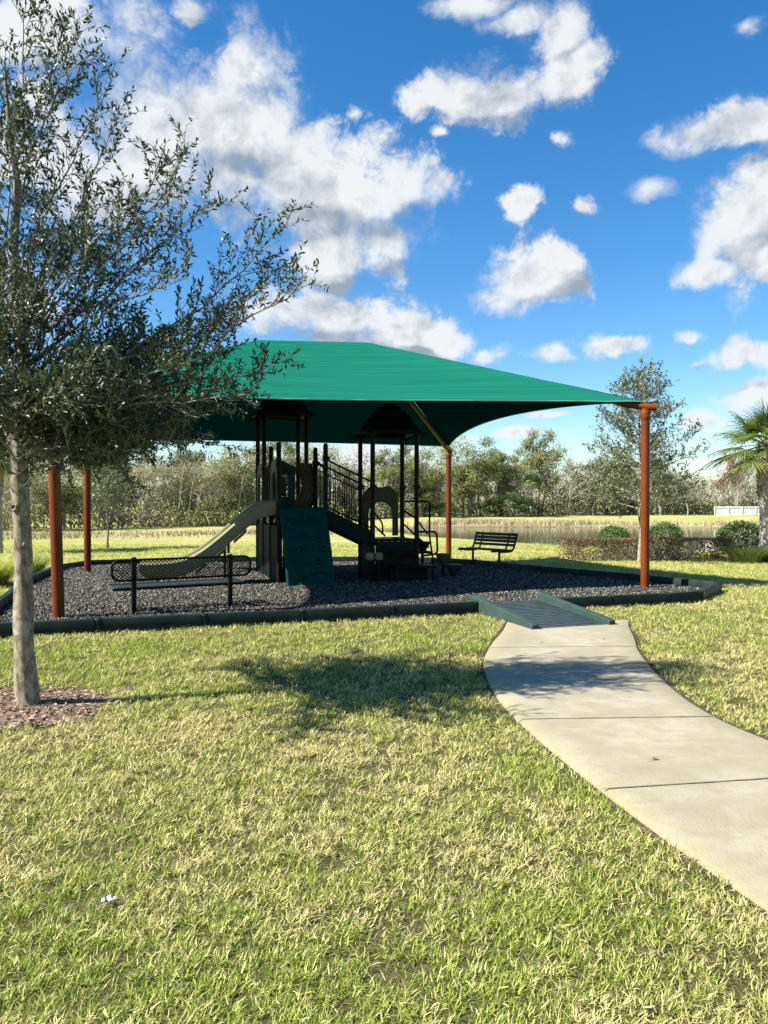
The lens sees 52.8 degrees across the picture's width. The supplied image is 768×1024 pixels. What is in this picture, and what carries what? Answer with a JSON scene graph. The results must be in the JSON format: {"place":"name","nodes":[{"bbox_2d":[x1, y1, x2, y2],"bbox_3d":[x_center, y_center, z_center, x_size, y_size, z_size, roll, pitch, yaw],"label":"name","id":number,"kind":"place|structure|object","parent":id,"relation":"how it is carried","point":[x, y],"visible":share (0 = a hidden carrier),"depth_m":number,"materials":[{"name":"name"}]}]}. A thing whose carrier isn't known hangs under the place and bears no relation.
{"place":"outdoors","nodes":[
{"label":"outdoors","id":0,"kind":"place"},
{"bbox_2d":[0,548,63,573],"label":"ornamental grass","id":1,"kind":"object","parent":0,"point":[38,565],"depth_m":17.61,"materials":[{"name":"green plant"}]},
{"bbox_2d":[0,505,767,1023],"bbox_3d":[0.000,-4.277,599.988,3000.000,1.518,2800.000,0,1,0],"label":"ground","id":2,"kind":"structure","parent":0,"point":[736,985],"depth_m":3.71,"materials":[{"name":"green plant"}]},
{"bbox_2d":[0,549,43,585],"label":"ornamental grass","id":3,"kind":"object","parent":2,"relation":"on","point":[5,571],"depth_m":15.05,"materials":[{"name":"green plant"}]},
{"bbox_2d":[0,446,44,553],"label":"palm tree","id":4,"kind":"object","parent":2,"relation":"on","point":[4,467],"visible":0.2,"depth_m":24.57,"materials":[{"name":"green plant"}]},
{"bbox_2d":[2,462,48,525],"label":"brushy tree","id":5,"kind":"object","parent":2,"relation":"on","point":[7,499],"visible":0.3,"depth_m":43.90,"materials":[{"name":"green plant"}]},
{"bbox_2d":[4,461,96,529],"bbox_3d":[-20.216,-1.220,46.876,5.830,5.024,4.668,0,1,-16],"label":"oak tree","id":6,"kind":"object","parent":2,"relation":"on","point":[70,501],"visible":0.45,"depth_m":46.56,"materials":[{"name":"green plant"}]},
{"bbox_2d":[0,685,129,731],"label":"mulch","id":7,"kind":"object","parent":2,"relation":"on","point":[58,705],"visible":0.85,"depth_m":5.96,"materials":[{"name":"brown plant"}]},
{"bbox_2d":[74,448,142,548],"bbox_3d":[-9.464,-0.675,26.629,2.174,4.102,2.560,0,1,0],"label":"oak tree","id":8,"kind":"object","parent":2,"relation":"on","point":[112,501],"visible":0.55,"depth_m":26.55,"materials":[{"name":"green plant"}]},
{"bbox_2d":[101,895,116,901],"bbox_3d":[-1.089,1.533,3.068,0.058,0.018,0.046,0,1,0],"label":"paper scrap","id":9,"kind":"object","parent":2,"relation":"on","point":[109,898],"visible":1,"depth_m":3.06,"materials":[{"name":"white paper"}]},
{"bbox_2d":[78,478,143,528],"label":"thin tree","id":10,"kind":"object","parent":2,"relation":"on","point":[114,513],"visible":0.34,"depth_m":49.84,"materials":[{"name":"green plant"}]},
{"bbox_2d":[80,448,151,520],"bbox_3d":[-21.135,-2.248,62.294,5.909,6.765,6.430,0,1,-6],"label":"oak tree","id":11,"kind":"object","parent":2,"relation":"on","point":[139,461],"visible":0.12,"depth_m":61.86,"materials":[{"name":"green plant"}]},
{"bbox_2d":[121,454,205,526],"bbox_3d":[-16.407,-1.998,57.108,6.776,6.540,4.910,0,1,-24],"label":"brushy tree","id":12,"kind":"object","parent":2,"relation":"on","point":[154,470],"visible":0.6,"depth_m":56.64,"materials":[{"name":"green plant"}]},
{"bbox_2d":[0,0,329,705],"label":"oak tree","id":13,"kind":"object","parent":2,"relation":"on","point":[77,405],"visible":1,"depth_m":5.90,"materials":[{"name":"green plant"}]},
{"bbox_2d":[158,447,209,524],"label":"leafy tree","id":14,"kind":"object","parent":2,"relation":"on","point":[195,458],"visible":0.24,"depth_m":60.62,"materials":[{"name":"green plant"}]},
{"bbox_2d":[171,453,251,525],"bbox_3d":[-13.173,-2.001,58.028,7.470,6.468,5.413,1,1,42],"label":"brushy tree","id":15,"kind":"object","parent":2,"relation":"on","point":[208,485],"visible":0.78,"depth_m":57.45,"materials":[{"name":"green plant"}]},
{"bbox_2d":[204,444,261,514],"bbox_3d":[-11.358,-2.205,59.409,4.688,6.956,5.854,0,1,-24],"label":"oak tree","id":16,"kind":"object","parent":2,"relation":"on","point":[246,488],"visible":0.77,"depth_m":58.25,"materials":[{"name":"green plant"}]},
{"bbox_2d":[236,442,310,521],"bbox_3d":[-9.197,-2.801,64.434,5.630,7.568,6.127,0,1,27],"label":"oak tree","id":17,"kind":"object","parent":2,"relation":"on","point":[288,453],"visible":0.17,"depth_m":63.56,"materials":[{"name":"green plant"}]},
{"bbox_2d":[284,443,348,506],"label":"oak tree","id":18,"kind":"object","parent":2,"relation":"on","point":[330,456],"visible":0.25,"depth_m":66.92,"materials":[{"name":"green plant"}]},
{"bbox_2d":[0,582,674,621],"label":"play area base","id":19,"kind":"object","parent":2,"relation":"on","point":[225,604],"visible":0.16,"depth_m":12.05,"materials":[{"name":"rubber"}]},
{"bbox_2d":[107,553,251,613],"bbox_3d":[-3.045,1.055,11.523,2.072,0.853,0.523,0,1,-30],"label":"bench","id":20,"kind":"object","parent":19,"relation":"on","point":[229,582],"visible":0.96,"depth_m":11.34,"materials":[{"name":"black metal"}]},
{"bbox_2d":[140,399,461,586],"bbox_3d":[-1.814,-0.653,16.295,6.353,4.230,3.585,0,1,-17],"label":"play structure","id":21,"kind":"object","parent":19,"relation":"on","point":[301,527],"visible":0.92,"depth_m":15.63,"materials":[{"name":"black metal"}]},
{"bbox_2d":[0,560,700,621],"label":"rubber chips","id":22,"kind":"object","parent":19,"relation":"on","point":[87,590],"visible":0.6,"depth_m":13.62,"materials":[{"name":"grey rubber"}]},
{"bbox_2d":[48,340,656,617],"bbox_3d":[-1.329,-1.081,16.239,10.586,5.032,8.640,0,1,-22],"label":"shade canopy","id":23,"kind":"object","parent":19,"relation":"on","point":[343,391],"visible":0.59,"depth_m":15.00,"materials":[{"name":"fabric"}]},
{"bbox_2d":[470,592,614,628],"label":"access ramp","id":24,"kind":"structure","parent":19,"relation":"on","point":[544,610],"depth_m":10.66,"materials":[{"name":"plastic"}]},
{"bbox_2d":[322,454,366,518],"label":"thin tree","id":25,"kind":"object","parent":2,"relation":"on","point":[347,486],"visible":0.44,"depth_m":68.54,"materials":[{"name":"green plant"}]},
{"bbox_2d":[0,556,721,638],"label":"playground border","id":26,"kind":"object","parent":2,"relation":"on","point":[98,625],"visible":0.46,"depth_m":10.76,"materials":[{"name":"plastic"}]},
{"bbox_2d":[2,441,758,529],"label":"wood brush","id":27,"kind":"object","parent":2,"relation":"on","point":[553,508],"visible":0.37,"depth_m":70.59,"materials":[{"name":"green plant"}]},
{"bbox_2d":[3,517,759,540],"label":"reeds","id":28,"kind":"object","parent":2,"relation":"on","point":[188,533],"visible":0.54,"depth_m":57.22,"materials":[{"name":"beige plant"}]},
{"bbox_2d":[363,446,426,514],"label":"oak tree","id":29,"kind":"object","parent":2,"relation":"on","point":[381,473],"visible":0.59,"depth_m":71.30,"materials":[{"name":"green plant"}]},
{"bbox_2d":[390,445,463,516],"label":"oak tree","id":30,"kind":"object","parent":2,"relation":"on","point":[430,479],"visible":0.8,"depth_m":71.24,"materials":[{"name":"green plant"}]},
{"bbox_2d":[419,489,461,516],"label":"palmetto","id":31,"kind":"object","parent":2,"relation":"on","point":[439,508],"visible":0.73,"depth_m":70.60,"materials":[{"name":"green plant"}]},
{"bbox_2d":[432,434,510,516],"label":"oak tree","id":32,"kind":"object","parent":2,"relation":"on","point":[468,481],"visible":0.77,"depth_m":75.18,"materials":[{"name":"green plant"}]},
{"bbox_2d":[458,531,517,561],"bbox_3d":[2.671,0.961,19.930,0.690,0.868,1.510,0,1,-37],"label":"slatted bench","id":33,"kind":"object","parent":2,"relation":"on","point":[494,539],"visible":0.98,"depth_m":19.93,"materials":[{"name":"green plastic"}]},
{"bbox_2d":[464,445,529,515],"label":"oak tree","id":34,"kind":"object","parent":2,"relation":"on","point":[500,480],"visible":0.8,"depth_m":77.07,"materials":[{"name":"green plant"}]},
{"bbox_2d":[479,470,545,516],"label":"palmetto","id":35,"kind":"object","parent":2,"relation":"on","point":[516,500],"visible":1,"depth_m":73.04,"materials":[{"name":"green plant"}]},
{"bbox_2d":[506,467,529,515],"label":"budding tree","id":36,"kind":"object","parent":2,"relation":"on","point":[516,486],"visible":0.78,"depth_m":77.13,"materials":[{"name":"plant"}]},
{"bbox_2d":[515,426,570,514],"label":"oak tree","id":37,"kind":"object","parent":2,"relation":"on","point":[537,460],"visible":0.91,"depth_m":81.31,"materials":[{"name":"green plant"}]},
{"bbox_2d":[545,450,596,515],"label":"bare tree","id":38,"kind":"object","parent":2,"relation":"on","point":[576,483],"visible":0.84,"depth_m":79.17,"materials":[{"name":"grey plant"}]},
{"bbox_2d":[556,451,622,514],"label":"thin tree","id":39,"kind":"object","parent":2,"relation":"on","point":[593,498],"visible":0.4,"depth_m":80.77,"materials":[{"name":"green plant"}]},
{"bbox_2d":[596,525,631,552],"bbox_3d":[7.281,0.878,24.500,1.119,0.987,1.155,0,1,0],"label":"round shrub","id":40,"kind":"object","parent":2,"relation":"on","point":[620,531],"visible":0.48,"depth_m":24.34,"materials":[{"name":"green plant"}]},
{"bbox_2d":[600,459,639,514],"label":"leafy tree","id":41,"kind":"object","parent":2,"relation":"on","point":[632,502],"visible":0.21,"depth_m":82.30,"materials":[{"name":"green plant"}]},
{"bbox_2d":[476,623,767,921],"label":"soil edge","id":42,"kind":"object","parent":2,"relation":"on","point":[734,893],"visible":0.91,"depth_m":4.04,"materials":[{"name":"brown soil"}]},
{"bbox_2d":[565,357,709,561],"bbox_3d":[6.853,-1.422,21.475,3.852,5.702,3.755,0,1,0],"label":"oak tree","id":43,"kind":"object","parent":2,"relation":"on","point":[638,380],"visible":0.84,"depth_m":21.05,"materials":[{"name":"green plant"}]},
{"bbox_2d":[554,536,735,560],"bbox_3d":[7.481,1.043,22.110,5.116,0.711,1.166,0,1,-2],"label":"hedge","id":44,"kind":"object","parent":2,"relation":"on","point":[657,551],"visible":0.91,"depth_m":21.77,"materials":[{"name":"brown plant"}]},
{"bbox_2d":[635,454,694,514],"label":"thin tree","id":45,"kind":"object","parent":2,"relation":"on","point":[661,510],"visible":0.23,"depth_m":81.80,"materials":[{"name":"green plant"}]},
{"bbox_2d":[650,521,684,552],"bbox_3d":[8.795,0.826,24.210,1.187,1.126,1.148,0,1,0],"label":"round shrub","id":46,"kind":"object","parent":2,"relation":"on","point":[654,530],"visible":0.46,"depth_m":24.01,"materials":[{"name":"green plant"}]},
{"bbox_2d":[673,475,698,514],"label":"bare tree","id":47,"kind":"object","parent":2,"relation":"on","point":[686,492],"visible":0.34,"depth_m":79.89,"materials":[{"name":"grey plant"}]},
{"bbox_2d":[630,621,767,739],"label":"soil edge","id":48,"kind":"object","parent":2,"relation":"on","point":[681,693],"visible":0.91,"depth_m":6.60,"materials":[{"name":"brown soil"}]},
{"bbox_2d":[711,451,754,514],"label":"budding tree","id":49,"kind":"object","parent":2,"relation":"on","point":[727,470],"visible":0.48,"depth_m":85.35,"materials":[{"name":"green plant"}]},
{"bbox_2d":[700,397,767,561],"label":"palm tree","id":50,"kind":"object","parent":2,"relation":"on","point":[756,457],"visible":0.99,"depth_m":21.34,"materials":[{"name":"green plant"}]},
{"bbox_2d":[714,506,758,515],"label":"vinyl fence","id":51,"kind":"object","parent":2,"relation":"on","point":[741,510],"visible":0.84,"depth_m":79.29,"materials":[{"name":"white plastic"}]},
{"bbox_2d":[715,519,758,553],"bbox_3d":[10.746,0.802,23.303,1.511,1.175,1.359,0,1,0],"label":"round shrub","id":52,"kind":"object","parent":2,"relation":"on","point":[736,526],"visible":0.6,"depth_m":23.08,"materials":[{"name":"green plant"}]},
{"bbox_2d":[721,459,755,506],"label":"bare tree","id":53,"kind":"object","parent":2,"relation":"on","point":[739,484],"visible":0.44,"depth_m":84.05,"materials":[{"name":"grey plant"}]},
{"bbox_2d":[757,545,767,561],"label":"ornamental grass","id":54,"kind":"object","parent":2,"relation":"on","point":[764,556],"depth_m":20.84,"materials":[{"name":"green plant"}]},
{"bbox_2d":[0,0,767,504],"label":"sky","id":55,"kind":"structure","parent":0,"point":[568,192],"materials":[{"name":"blue"}]},
{"bbox_2d":[376,527,758,551],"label":"pond water","id":56,"kind":"structure","parent":0,"point":[542,535],"depth_m":45.41,"materials":[{"name":"brown liquid"}]},
{"bbox_2d":[483,620,767,911],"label":"path","id":57,"kind":"structure","parent":0,"point":[721,825],"depth_m":5.13,"materials":[{"name":"concrete"}]},
{"bbox_2d":[713,543,767,562],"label":"ornamental grass","id":58,"kind":"object","parent":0,"point":[746,555],"depth_m":20.85,"materials":[{"name":"green plant"}]}
]}

